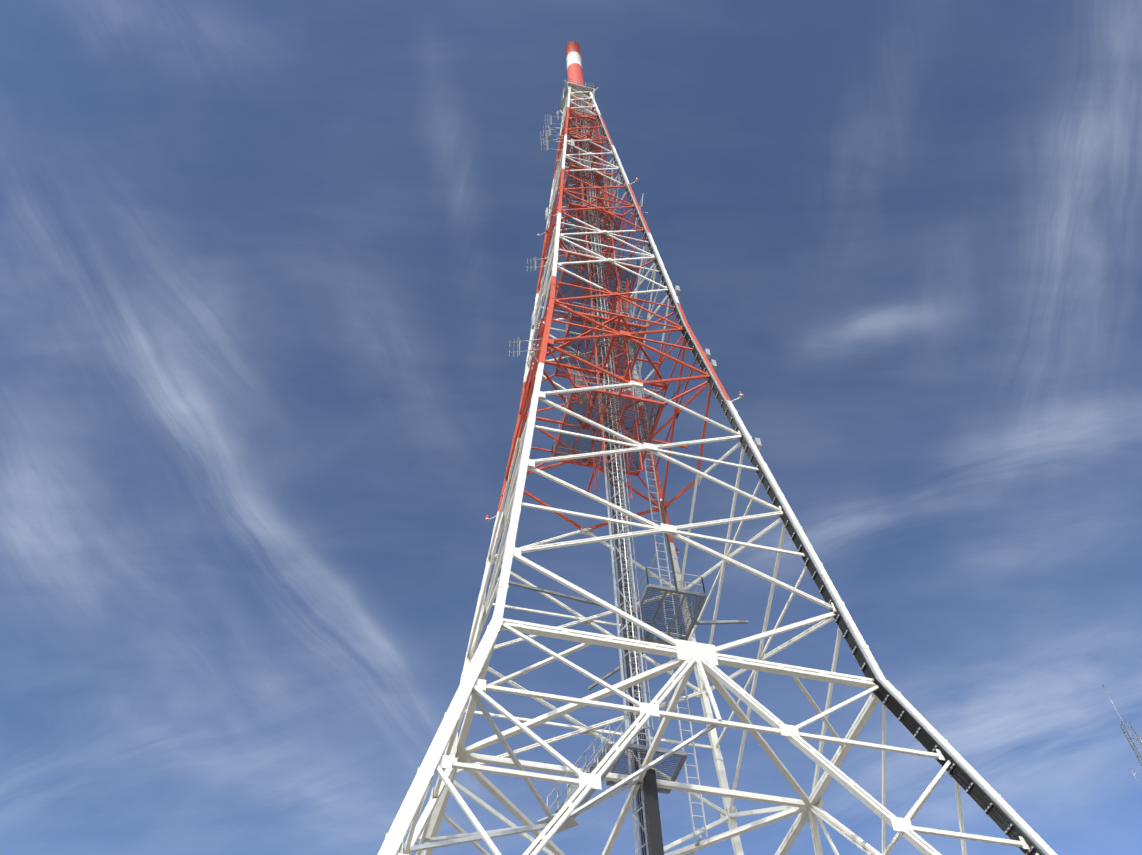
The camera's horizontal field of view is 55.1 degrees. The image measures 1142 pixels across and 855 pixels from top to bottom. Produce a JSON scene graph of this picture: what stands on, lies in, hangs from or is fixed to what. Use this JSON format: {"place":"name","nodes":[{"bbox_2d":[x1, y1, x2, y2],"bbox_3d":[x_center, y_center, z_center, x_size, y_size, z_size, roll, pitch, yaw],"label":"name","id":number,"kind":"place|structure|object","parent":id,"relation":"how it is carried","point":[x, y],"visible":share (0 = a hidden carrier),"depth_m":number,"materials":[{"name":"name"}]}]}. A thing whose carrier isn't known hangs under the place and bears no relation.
{"place":"outdoors","nodes":[
{"label":"outdoors","id":0,"kind":"place"},
{"bbox_2d":[0,0,1141,854],"label":"sky","id":1,"kind":"structure","parent":0,"point":[266,284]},
{"label":"gravel pad","id":2,"kind":"object","parent":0,"visible":0},
{"bbox_2d":[408,95,747,854],"bbox_3d":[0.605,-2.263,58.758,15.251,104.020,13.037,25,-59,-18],"label":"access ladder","id":3,"kind":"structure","parent":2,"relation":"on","point":[578,381],"depth_m":53.60,"materials":[{"name":"grey metal"}]},
{"bbox_2d":[554,116,701,780],"bbox_3d":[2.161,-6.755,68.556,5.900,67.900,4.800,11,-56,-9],"label":"platforms","id":4,"kind":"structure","parent":3,"relation":"attached to","point":[631,469],"depth_m":59.55,"materials":[{"name":"grey"}]},
{"bbox_2d":[566,127,693,854],"bbox_3d":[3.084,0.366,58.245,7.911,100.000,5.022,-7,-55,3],"label":"cable riser","id":5,"kind":"object","parent":3,"relation":"attached to","point":[653,823],"visible":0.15,"depth_m":45.26,"materials":[{"name":"black metal"}]},
{"bbox_2d":[1102,684,1141,781],"bbox_3d":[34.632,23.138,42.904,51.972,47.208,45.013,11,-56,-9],"label":"distant lattice tower","id":6,"kind":"structure","parent":2,"relation":"on","point":[1129,737],"depth_m":63.07,"materials":[{"name":"silver metal"}]},
{"label":"ground","id":7,"kind":"structure","parent":0,"visible":0},
{"bbox_2d":[377,86,1056,854],"bbox_3d":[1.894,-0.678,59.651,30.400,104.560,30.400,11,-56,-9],"label":"lattice tower","id":8,"kind":"structure","parent":7,"relation":"on","point":[701,660],"depth_m":41.05,"materials":[{"name":"metal"}]},
{"bbox_2d":[560,78,594,113],"bbox_3d":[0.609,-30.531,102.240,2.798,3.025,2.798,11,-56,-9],"label":"top platform","id":9,"kind":"structure","parent":8,"relation":"on","point":[566,89],"depth_m":102.22,"materials":[{"name":"white metal"}]},
{"bbox_2d":[566,41,583,85],"bbox_3d":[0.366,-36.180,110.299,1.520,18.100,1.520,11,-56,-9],"label":"antenna radome","id":10,"kind":"object","parent":9,"relation":"on","point":[574,64],"visible":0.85,"depth_m":109.72,"materials":[{"name":"red plastic"}]},
{"bbox_2d":[485,79,761,555],"bbox_3d":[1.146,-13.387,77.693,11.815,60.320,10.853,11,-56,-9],"label":"antennas","id":11,"kind":"object","parent":8,"relation":"on","point":[757,441],"visible":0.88,"depth_m":65.75,"materials":[{"name":"grey"}]},
{"bbox_2d":[631,193,650,270],"bbox_3d":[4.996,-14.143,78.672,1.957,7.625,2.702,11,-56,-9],"label":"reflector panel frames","id":12,"kind":"structure","parent":8,"relation":"attached to","point":[635,227],"depth_m":78.55,"materials":[{"name":"white metal"}]},
{"bbox_2d":[595,112,1048,854],"bbox_3d":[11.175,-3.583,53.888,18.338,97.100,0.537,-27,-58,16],"label":"tower leg","id":13,"kind":"object","parent":8,"relation":"attached to","point":[969,782],"visible":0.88,"depth_m":39.34,"materials":[{"name":"black"}]}
]}

